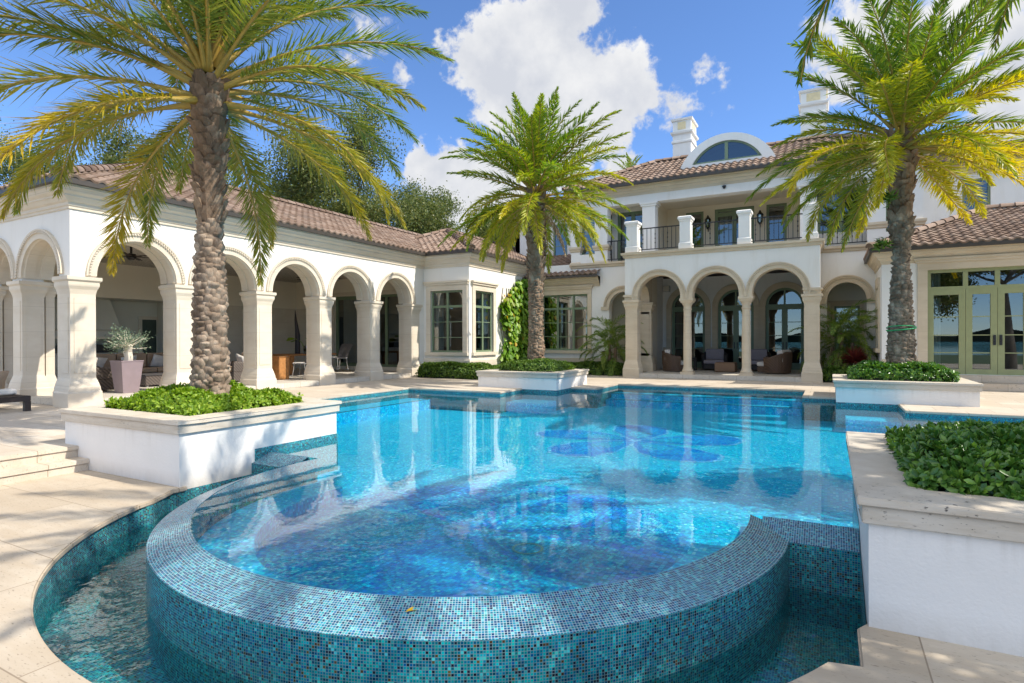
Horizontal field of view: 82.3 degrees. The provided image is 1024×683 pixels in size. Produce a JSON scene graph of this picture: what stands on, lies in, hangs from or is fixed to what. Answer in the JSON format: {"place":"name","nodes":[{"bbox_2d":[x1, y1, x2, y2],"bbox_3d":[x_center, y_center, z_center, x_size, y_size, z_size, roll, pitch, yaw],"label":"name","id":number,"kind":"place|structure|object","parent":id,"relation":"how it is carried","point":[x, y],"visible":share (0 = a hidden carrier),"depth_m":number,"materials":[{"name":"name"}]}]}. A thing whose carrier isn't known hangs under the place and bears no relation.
{"place":"outdoors","nodes":[
{"label":"outdoors","id":0,"kind":"place"},
{"bbox_2d":[0,403,78,460],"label":"terrace","id":1,"kind":"structure","parent":0,"point":[38,430],"depth_m":8.99,"materials":[{"name":"stone"}]},
{"bbox_2d":[0,388,30,410],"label":"sun lounger","id":2,"kind":"object","parent":1,"relation":"on","point":[8,395],"visible":1,"depth_m":11.71,"materials":[{"name":"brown wood"}]},
{"bbox_2d":[0,371,8,388],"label":"pillow","id":3,"kind":"object","parent":2,"relation":"on","point":[3,375],"visible":0.91,"depth_m":11.89,"materials":[{"name":"beige fabric"}]},
{"bbox_2d":[33,493,866,636],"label":"basin wall","id":4,"kind":"structure","parent":0,"point":[75,570],"depth_m":5.38,"materials":[{"name":"teal tile"}]},
{"bbox_2d":[41,549,859,682],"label":"basin floor","id":5,"kind":"structure","parent":0,"point":[95,631],"depth_m":4.29,"materials":[{"name":"teal tile"}]},
{"bbox_2d":[146,452,859,682],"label":"infinity edge wall","id":6,"kind":"structure","parent":5,"relation":"on","point":[726,613],"depth_m":3.48,"materials":[{"name":"blue tile"}]},
{"bbox_2d":[256,483,690,595],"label":"spa floor","id":7,"kind":"structure","parent":0,"point":[643,527],"depth_m":5.79,"materials":[{"name":"blue tile"}]},
{"bbox_2d":[197,482,722,581],"bbox_3d":[-0.899,1.879,4.974,5.157,0.180,2.849,0,0,28],"label":"spa bench","id":8,"kind":"object","parent":7,"relation":"on","point":[238,538],"visible":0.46,"depth_m":5.76,"materials":[{"name":"teal tile"}]},
{"bbox_2d":[262,485,680,596],"bbox_3d":[-0.233,1.956,5.912,4.007,0.008,4.091,0,0,28],"label":"flower mosaic","id":9,"kind":"object","parent":7,"relation":"on","point":[454,559],"visible":0.95,"depth_m":5.66,"materials":[{"name":"blue tile"}]},
{"bbox_2d":[512,543,542,553],"bbox_3d":[0.146,1.944,5.505,0.300,0.001,0.300,0,0,28],"label":"floor drain","id":10,"kind":"object","parent":9,"relation":"on","point":[514,550],"visible":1,"depth_m":5.50,"materials":[{"name":"metal"}]},
{"bbox_2d":[0,470,1023,682],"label":"deck","id":11,"kind":"structure","parent":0,"point":[47,524],"depth_m":3.78,"materials":[{"name":"stone"}]},
{"bbox_2d":[0,450,88,484],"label":"terrace steps","id":12,"kind":"structure","parent":11,"relation":"on","point":[30,468],"depth_m":7.35,"materials":[{"name":"stone"}]},
{"bbox_2d":[58,398,341,506],"bbox_3d":[-4.399,1.651,8.483,2.702,1.475,2.580,0,0,28],"label":"planter","id":13,"kind":"object","parent":11,"relation":"on","point":[196,455],"visible":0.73,"depth_m":7.43,"materials":[{"name":"paint"}]},
{"bbox_2d":[104,380,303,415],"bbox_3d":[-4.395,0.795,8.482,2.043,0.447,1.928,0,0,28],"label":"planting bed","id":14,"kind":"object","parent":13,"relation":"in","point":[187,399],"visible":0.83,"depth_m":7.89,"materials":[{"name":"green plant"}]},
{"bbox_2d":[0,0,455,393],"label":"feather palm","id":15,"kind":"object","parent":13,"relation":"in","point":[207,59],"visible":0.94,"depth_m":8.35,"materials":[{"name":"green plant"}]},
{"bbox_2d":[846,431,1023,656],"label":"planter","id":16,"kind":"object","parent":11,"relation":"on","point":[943,566],"visible":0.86,"depth_m":3.31,"materials":[{"name":"paint"}]},
{"bbox_2d":[793,0,1020,89],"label":"feather palm","id":17,"kind":"object","parent":16,"relation":"in","point":[999,23],"visible":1,"depth_m":5.81,"materials":[{"name":"green plant"}]},
{"bbox_2d":[883,418,1023,500],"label":"planting bed","id":18,"kind":"object","parent":16,"relation":"in","point":[979,457],"visible":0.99,"depth_m":3.73,"materials":[{"name":"green plant"}]},
{"bbox_2d":[0,0,1023,232],"label":"sky","id":19,"kind":"structure","parent":0,"point":[720,64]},
{"bbox_2d":[256,406,852,554],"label":"pool floor","id":20,"kind":"structure","parent":0,"point":[798,468],"depth_m":9.34,"materials":[{"name":"teal tile"}]},
{"bbox_2d":[476,369,588,410],"bbox_3d":[0.670,1.411,18.008,2.702,1.075,2.440,0,0,28],"label":"planter","id":21,"kind":"object","parent":20,"relation":"on","point":[556,386],"visible":0.79,"depth_m":16.88,"materials":[{"name":"paint"}]},
{"bbox_2d":[438,86,633,359],"bbox_3d":[0.809,-3.222,18.172,6.309,8.579,5.829,0,0,28],"label":"feather palm","id":22,"kind":"object","parent":21,"relation":"in","point":[532,162],"visible":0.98,"depth_m":17.54,"materials":[{"name":"green plant"}]},
{"bbox_2d":[497,357,575,371],"bbox_3d":[0.755,0.713,17.972,1.930,0.531,1.848,0,0,28],"label":"planting bed","id":23,"kind":"object","parent":21,"relation":"on","point":[538,364],"visible":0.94,"depth_m":17.39,"materials":[{"name":"green plant"}]},
{"bbox_2d":[336,392,901,433],"bbox_3d":[0.696,1.773,14.658,14.829,0.330,7.124,0,0,-6],"label":"pool step","id":24,"kind":"object","parent":20,"relation":"on","point":[868,424],"visible":0.55,"depth_m":15.81,"materials":[{"name":"teal tile"}]},
{"bbox_2d":[338,393,788,412],"bbox_3d":[0.263,1.677,15.108,14.223,0.154,5.130,0,0,-20],"label":"step nosing","id":25,"kind":"object","parent":24,"relation":"on","point":[615,399],"visible":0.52,"depth_m":16.16,"materials":[{"name":"blue tile"}]},
{"bbox_2d":[534,425,744,461],"bbox_3d":[2.296,1.934,11.523,4.092,0.008,4.198,0,0,28],"label":"flower mosaic","id":26,"kind":"object","parent":20,"relation":"on","point":[647,442],"visible":1,"depth_m":11.11,"materials":[{"name":"blue tile"}]},
{"bbox_2d":[325,385,1023,514],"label":"pool wall","id":27,"kind":"structure","parent":20,"relation":"on","point":[818,409],"depth_m":16.30,"materials":[{"name":"teal tile"}]},
{"bbox_2d":[832,374,983,427],"bbox_3d":[9.016,1.400,13.659,2.702,1.075,2.620,0,0,28],"label":"planter","id":28,"kind":"object","parent":20,"relation":"on","point":[878,398],"visible":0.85,"depth_m":12.67,"materials":[{"name":"paint"}]},
{"bbox_2d":[744,0,1023,363],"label":"feather palm","id":29,"kind":"object","parent":28,"relation":"in","point":[901,83],"visible":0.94,"depth_m":13.06,"materials":[{"name":"green plant"}]},
{"bbox_2d":[869,237,894,252],"bbox_3d":[8.555,-2.244,13.572,0.530,0.389,0.536,0,0,28],"label":"epiphyte","id":30,"kind":"object","parent":29,"relation":"attached to","point":[880,243],"visible":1,"depth_m":13.51,"materials":[{"name":"green plant"}]},
{"bbox_2d":[881,189,899,207],"bbox_3d":[8.570,-3.306,13.363,0.506,0.464,0.525,0,0,28],"label":"epiphyte","id":31,"kind":"object","parent":29,"relation":"attached to","point":[889,196],"visible":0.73,"depth_m":13.30,"materials":[{"name":"green plant"}]},
{"bbox_2d":[886,325,916,330],"bbox_3d":[9.003,-0.305,13.544,0.601,0.138,0.602,0,0,28],"label":"string","id":32,"kind":"object","parent":29,"relation":"attached to","point":[901,329],"visible":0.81,"depth_m":13.31,"materials":[{"name":"green plastic"}]},
{"bbox_2d":[845,360,959,381],"bbox_3d":[9.014,0.690,13.656,2.138,0.566,1.969,0,0,28],"label":"planting bed","id":33,"kind":"object","parent":28,"relation":"on","point":[906,371],"visible":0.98,"depth_m":13.00,"materials":[{"name":"green plant"}]},
{"bbox_2d":[280,375,1023,418],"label":"pool deck","id":34,"kind":"structure","parent":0,"point":[998,404],"depth_m":16.93,"materials":[{"name":"stone"}]},
{"bbox_2d":[0,163,526,407],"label":"pavilion","id":35,"kind":"structure","parent":34,"relation":"on","point":[392,303],"depth_m":18.18,"materials":[{"name":"white paint"}]},
{"bbox_2d":[96,357,113,389],"bbox_3d":[-10.488,0.779,14.528,0.950,0.840,0.870,0,0,28],"label":"armchair","id":36,"kind":"object","parent":35,"relation":"on","point":[104,377],"visible":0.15,"depth_m":14.41,"materials":[{"name":"brown wicker"}]},
{"bbox_2d":[97,323,155,393],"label":"potted olive","id":37,"kind":"object","parent":35,"relation":"on","point":[126,373],"visible":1,"depth_m":14.05,"materials":[{"name":"mauve glazed ceramic"},{"name":"leaf"}]},
{"bbox_2d":[104,246,148,260],"bbox_3d":[-10.173,-2.405,15.640,1.657,0.460,1.682,0,0,28],"label":"ceiling fan","id":38,"kind":"object","parent":35,"relation":"hanging from","point":[130,256],"visible":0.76,"depth_m":15.60,"materials":[{"name":"black metal"}]},
{"bbox_2d":[96,353,162,372],"bbox_3d":[-11.300,0.773,17.517,0.870,0.840,2.900,0,0,28],"label":"sofa","id":39,"kind":"object","parent":35,"relation":"on","point":[152,362],"visible":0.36,"depth_m":17.64,"materials":[{"name":"grey wicker"}]},
{"bbox_2d":[142,320,155,352],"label":"door","id":40,"kind":"structure","parent":35,"relation":"in","point":[147,325],"depth_m":22.10,"materials":[{"name":"glass"}]},
{"bbox_2d":[140,372,162,386],"bbox_3d":[-9.977,1.065,16.516,0.940,0.335,1.240,0,0,28],"label":"coffee table","id":41,"kind":"object","parent":35,"relation":"on","point":[148,379],"visible":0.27,"depth_m":15.93,"materials":[{"name":"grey wicker"}]},
{"bbox_2d":[228,352,243,380],"bbox_3d":[-8.428,0.763,18.223,0.950,0.840,0.870,0,0,43],"label":"armchair","id":42,"kind":"object","parent":35,"relation":"on","point":[236,367],"visible":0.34,"depth_m":17.72,"materials":[{"name":"grey wicker"}]},
{"bbox_2d":[272,356,289,379],"bbox_3d":[-7.432,0.852,18.774,0.420,0.735,0.440,0,0,28],"label":"wood pedestal","id":43,"kind":"object","parent":35,"relation":"on","point":[280,366],"visible":0.81,"depth_m":18.62,"materials":[{"name":"brown wood"}]},
{"bbox_2d":[292,360,305,375],"bbox_3d":[-7.308,0.724,20.810,0.853,0.982,0.520,0,0,10],"label":"dining chair","id":44,"kind":"object","parent":35,"relation":"on","point":[300,363],"visible":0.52,"depth_m":20.63,"materials":[{"name":"metal"}]},
{"bbox_2d":[272,353,336,374],"bbox_3d":[-7.950,0.836,22.241,1.200,0.750,2.300,0,0,28],"label":"dining table","id":45,"kind":"object","parent":35,"relation":"on","point":[291,360],"visible":0.41,"depth_m":21.20,"materials":[{"name":"brown wood"}]},
{"bbox_2d":[286,338,305,353],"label":"table plants","id":46,"kind":"object","parent":45,"relation":"on","point":[290,339],"visible":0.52,"depth_m":22.17,"materials":[{"name":"green plant"}]},
{"bbox_2d":[294,311,299,353],"bbox_3d":[-8.121,-0.362,22.166,0.203,1.655,0.219,0,0,-26],"label":"wood sculpture","id":47,"kind":"object","parent":45,"relation":"on","point":[297,342],"visible":1,"depth_m":22.11,"materials":[{"name":"black wood"}]},
{"bbox_2d":[332,344,352,368],"bbox_3d":[-6.440,0.568,22.080,0.853,0.982,0.520,0,0,36],"label":"dining chair","id":48,"kind":"object","parent":35,"relation":"on","point":[344,350],"visible":0.87,"depth_m":21.93,"materials":[{"name":"metal"}]},
{"bbox_2d":[336,296,356,365],"bbox_3d":[-6.859,-0.440,25.040,1.750,2.980,0.070,0,0,28],"label":"glass door","id":49,"kind":"structure","parent":35,"relation":"in","point":[348,297],"depth_m":25.37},
{"bbox_2d":[381,294,397,366],"bbox_3d":[-5.137,-0.442,24.125,2.150,2.980,0.076,0,0,28],"label":"glass door","id":50,"kind":"structure","parent":35,"relation":"in","point":[386,364],"depth_m":24.10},
{"bbox_2d":[432,290,462,351],"bbox_3d":[-2.457,-0.770,22.543,1.490,2.370,0.076,0,0,28],"label":"window","id":51,"kind":"structure","parent":35,"relation":"in","point":[447,306],"depth_m":22.55,"materials":[{"name":"green wood"}]},
{"bbox_2d":[476,291,491,351],"bbox_3d":[-1.177,-0.775,22.967,0.076,2.370,1.350,0,0,28],"label":"window","id":52,"kind":"structure","parent":35,"relation":"in","point":[481,292],"depth_m":23.06,"materials":[{"name":"green glass"}]},
{"bbox_2d":[499,279,528,362],"bbox_3d":[0.297,-0.748,24.962,0.492,3.972,3.057,0,0,28],"label":"climbing vine","id":53,"kind":"object","parent":35,"relation":"attached to","point":[516,300],"visible":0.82,"depth_m":24.56,"materials":[{"name":"green plant"}]},
{"bbox_2d":[415,361,494,379],"bbox_3d":[-2.067,1.048,21.551,3.168,0.697,0.977,0,0,28],"label":"hedge","id":54,"kind":"object","parent":34,"relation":"on","point":[451,370],"visible":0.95,"depth_m":21.24,"materials":[{"name":"green plant"}]},
{"bbox_2d":[560,360,623,375],"bbox_3d":[2.907,1.065,23.743,3.823,0.624,0.872,0,0,28],"label":"hedge","id":55,"kind":"object","parent":34,"relation":"on","point":[593,366],"visible":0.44,"depth_m":23.14,"materials":[{"name":"green plant"}]},
{"bbox_2d":[575,315,647,375],"bbox_3d":[3.849,0.317,23.397,2.731,3.001,2.677,0,0,-13],"label":"pygmy date palm","id":56,"kind":"object","parent":34,"relation":"on","point":[603,335],"visible":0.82,"depth_m":23.20,"materials":[{"name":"green plant"}]},
{"bbox_2d":[515,86,1023,391],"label":"mansion","id":57,"kind":"structure","parent":34,"relation":"on","point":[739,280],"depth_m":21.49,"materials":[{"name":"paint"}]},
{"bbox_2d":[554,223,566,255],"bbox_3d":[2.375,-4.905,28.383,0.740,1.560,0.070,0,0,28],"label":"window","id":58,"kind":"structure","parent":57,"relation":"in","point":[566,223],"depth_m":28.51,"materials":[{"name":"green glass"}]},
{"bbox_2d":[543,294,586,349],"bbox_3d":[2.314,-0.816,25.380,2.150,2.400,0.076,0,0,28],"label":"window","id":59,"kind":"structure","parent":57,"relation":"in","point":[573,308],"depth_m":25.39,"materials":[{"name":"green glass"}]},
{"bbox_2d":[582,213,594,254],"bbox_3d":[3.314,-4.578,25.018,0.680,1.800,0.070,0,0,28],"label":"window","id":60,"kind":"structure","parent":57,"relation":"in","point":[586,213],"depth_m":25.13,"materials":[{"name":"green wood"}]},
{"bbox_2d":[618,211,641,260],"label":"french door","id":61,"kind":"structure","parent":57,"relation":"in","point":[634,213],"depth_m":25.25,"materials":[{"name":"green wood"}]},
{"bbox_2d":[663,285,669,291],"bbox_3d":[6.897,-2.351,26.143,0.300,0.280,0.210,0,0,28],"label":"wall speaker","id":62,"kind":"object","parent":57,"relation":"attached to","point":[666,288],"depth_m":26.04,"materials":[{"name":"beige paint"}]},
{"bbox_2d":[662,349,682,370],"bbox_3d":[6.415,0.724,23.032,1.013,0.830,1.069,0,0,17],"label":"wicker armchair","id":63,"kind":"object","parent":57,"relation":"on","point":[671,362],"visible":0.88,"depth_m":22.62,"materials":[{"name":"brown wicker"}]},
{"bbox_2d":[672,293,704,367],"bbox_3d":[7.813,-0.528,25.898,1.440,3.370,0.140,0,0,28],"label":"french door","id":64,"kind":"structure","parent":57,"relation":"in","point":[702,308],"depth_m":25.92,"materials":[{"name":"green wood"}]},
{"bbox_2d":[692,357,696,370],"bbox_3d":[7.247,0.904,23.720,0.400,0.520,0.400,0,0,28],"label":"side table","id":65,"kind":"object","parent":57,"relation":"on","point":[695,363],"visible":0.4,"depth_m":23.74,"materials":[{"name":"black wicker"}]},
{"bbox_2d":[686,212,703,246],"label":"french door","id":66,"kind":"structure","parent":57,"relation":"in","point":[694,213],"depth_m":25.58,"materials":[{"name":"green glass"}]},
{"bbox_2d":[705,215,710,231],"bbox_3d":[8.450,-5.087,25.261,0.242,0.713,0.282,0,0,-2],"label":"wall lantern","id":67,"kind":"object","parent":57,"relation":"attached to","point":[707,218],"depth_m":25.21,"materials":[{"name":"black metal"}]},
{"bbox_2d":[701,349,727,368],"bbox_3d":[8.284,0.716,23.955,1.069,0.830,1.013,0,0,23],"label":"wicker armchair","id":68,"kind":"object","parent":57,"relation":"on","point":[710,358],"visible":0.81,"depth_m":24.01,"materials":[{"name":"fabric"}]},
{"bbox_2d":[715,362,736,371],"bbox_3d":[8.211,0.980,22.457,0.720,0.370,0.700,0,0,28],"label":"wicker ottoman","id":69,"kind":"object","parent":57,"relation":"on","point":[725,366],"visible":0.97,"depth_m":22.17,"materials":[{"name":"brown wicker"}]},
{"bbox_2d":[715,206,753,245],"bbox_3d":[9.486,-4.525,24.964,1.580,2.340,0.076,0,0,28],"label":"french door","id":70,"kind":"structure","parent":57,"relation":"in","point":[718,213],"depth_m":24.97,"materials":[{"name":"green wood"}]},
{"bbox_2d":[718,290,753,368],"bbox_3d":[9.544,-0.530,24.958,1.440,3.370,0.140,0,0,28],"label":"french door","id":71,"kind":"structure","parent":57,"relation":"in","point":[735,309],"depth_m":24.95,"materials":[{"name":"green glass"}]},
{"bbox_2d":[757,210,762,226],"bbox_3d":[10.278,-5.089,24.268,0.242,0.713,0.282,0,0,-2],"label":"wall lantern","id":72,"kind":"object","parent":57,"relation":"attached to","point":[761,214],"depth_m":24.22,"materials":[{"name":"black metal"}]},
{"bbox_2d":[751,349,770,369],"bbox_3d":[9.691,0.714,23.192,1.069,0.830,1.013,0,0,34],"label":"wicker armchair","id":73,"kind":"object","parent":57,"relation":"on","point":[757,355],"visible":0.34,"depth_m":23.24,"materials":[{"name":"fabric"}]},
{"bbox_2d":[757,350,791,372],"bbox_3d":[9.609,0.719,21.298,1.120,0.830,1.061,0,0,-41],"label":"wicker armchair","id":74,"kind":"object","parent":57,"relation":"on","point":[780,361],"visible":1,"depth_m":20.85,"materials":[{"name":"brown wicker"}]},
{"bbox_2d":[766,203,786,241],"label":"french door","id":75,"kind":"structure","parent":57,"relation":"in","point":[781,204],"depth_m":24.24,"materials":[{"name":"green wood"}]},
{"bbox_2d":[766,288,803,369],"bbox_3d":[11.205,-0.533,24.057,1.440,3.370,0.140,0,0,28],"label":"french door","id":76,"kind":"structure","parent":57,"relation":"in","point":[784,307],"depth_m":24.03,"materials":[{"name":"green glass"}]},
{"bbox_2d":[817,187,864,233],"bbox_3d":[11.975,-4.762,21.324,1.530,1.580,0.076,0,0,28],"label":"window","id":77,"kind":"structure","parent":57,"relation":"in","point":[818,225],"depth_m":21.33,"materials":[{"name":"green wood"}]},
{"bbox_2d":[834,306,859,352],"bbox_3d":[12.232,-0.443,21.378,0.800,1.700,0.070,0,0,28],"label":"window","id":78,"kind":"structure","parent":57,"relation":"in","point":[835,307],"depth_m":21.43,"materials":[{"name":"green wood"}]},
{"bbox_2d":[886,188,887,231],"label":"window","id":79,"kind":"structure","parent":57,"relation":"in","point":[887,188],"depth_m":19.87,"materials":[{"name":"green wood"}]},
{"bbox_2d":[928,289,964,373],"bbox_3d":[12.439,-0.276,16.782,0.882,2.410,0.070,0,0,28],"label":"glass door","id":80,"kind":"structure","parent":57,"relation":"in","point":[960,292],"depth_m":16.65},
{"bbox_2d":[962,178,989,210],"bbox_3d":[16.435,-5.078,20.748,0.800,1.350,0.070,0,0,28],"label":"window","id":81,"kind":"structure","parent":57,"relation":"in","point":[988,186],"depth_m":20.60,"materials":[{"name":"beige wood"}]},
{"bbox_2d":[928,266,1023,289],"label":"transom window","id":82,"kind":"structure","parent":57,"relation":"in","point":[996,270],"depth_m":16.46,"materials":[{"name":"green wood"}]},
{"bbox_2d":[965,288,996,374],"bbox_3d":[13.126,-0.277,16.370,0.702,2.410,0.140,0,0,28],"label":"glass door","id":83,"kind":"structure","parent":57,"relation":"in","point":[992,291],"depth_m":16.36,"materials":[{"name":"green metal"}]},
{"bbox_2d":[997,287,1023,375],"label":"glass door","id":84,"kind":"structure","parent":57,"relation":"in","point":[1001,292],"depth_m":16.14,"materials":[{"name":"green metal"}]},
{"bbox_2d":[788,298,877,380],"bbox_3d":[10.984,0.080,19.497,2.716,3.076,2.925,0,0,-40],"label":"pygmy date palm","id":85,"kind":"object","parent":34,"relation":"on","point":[841,336],"visible":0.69,"depth_m":19.37,"materials":[{"name":"green plant"}]},
{"bbox_2d":[822,365,849,382],"bbox_3d":[10.871,1.049,18.908,1.624,0.637,0.979,0,0,28],"label":"hedge","id":86,"kind":"object","parent":34,"relation":"on","point":[829,371],"visible":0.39,"depth_m":18.85,"materials":[{"name":"green plant"}]},
{"bbox_2d":[836,344,877,364],"bbox_3d":[11.023,0.412,18.766,1.296,0.696,1.248,0,0,-29],"label":"bromeliad","id":87,"kind":"object","parent":86,"relation":"on","point":[857,355],"visible":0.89,"depth_m":18.65,"materials":[{"name":"red plant"}]},
{"label":"ground","id":88,"kind":"structure","parent":0,"visible":0},
{"bbox_2d":[0,89,108,185],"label":"oak tree","id":89,"kind":"object","parent":88,"relation":"on","point":[4,172],"visible":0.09,"depth_m":32.81,"materials":[{"name":"green plant"}]},
{"bbox_2d":[65,121,190,167],"bbox_3d":[-24.757,-4.831,33.820,17.408,15.696,15.371,0,0,28],"label":"oak tree","id":90,"kind":"object","parent":88,"relation":"on","point":[116,146],"visible":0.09,"depth_m":30.49,"materials":[{"name":"green plant"}]},
{"bbox_2d":[104,155,344,209],"bbox_3d":[-17.092,-3.405,37.527,15.604,12.854,19.769,0,0,-26],"label":"oak tree","id":91,"kind":"object","parent":88,"relation":"on","point":[150,164],"depth_m":30.38,"materials":[{"name":"green plant"}]},
{"bbox_2d":[164,84,445,231],"bbox_3d":[-11.914,-5.542,36.461,17.714,17.051,18.292,0,0,28],"label":"oak tree","id":92,"kind":"object","parent":88,"relation":"on","point":[286,189],"visible":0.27,"depth_m":30.84,"materials":[{"name":"green plant"}]},
{"bbox_2d":[265,175,465,233],"bbox_3d":[-9.187,-5.063,43.365,17.778,16.047,18.781,0,0,28],"label":"oak tree","id":93,"kind":"object","parent":88,"relation":"on","point":[425,222],"visible":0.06,"depth_m":39.17,"materials":[{"name":"green plant"}]},
{"bbox_2d":[295,165,515,258],"bbox_3d":[-7.048,-4.359,39.195,17.201,14.617,18.009,0,0,-31],"label":"oak tree","id":94,"kind":"object","parent":88,"relation":"on","point":[369,208],"visible":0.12,"depth_m":35.97,"materials":[{"name":"green plant"}]},
{"bbox_2d":[463,209,515,246],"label":"oak tree","id":95,"kind":"object","parent":88,"relation":"on","point":[485,229],"visible":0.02,"depth_m":41.99,"materials":[{"name":"green plant"}]},
{"bbox_2d":[613,152,645,171],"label":"distant palm","id":96,"kind":"object","parent":88,"relation":"on","point":[628,163],"visible":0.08,"depth_m":44.57,"materials":[{"name":"green plant"}]}
]}

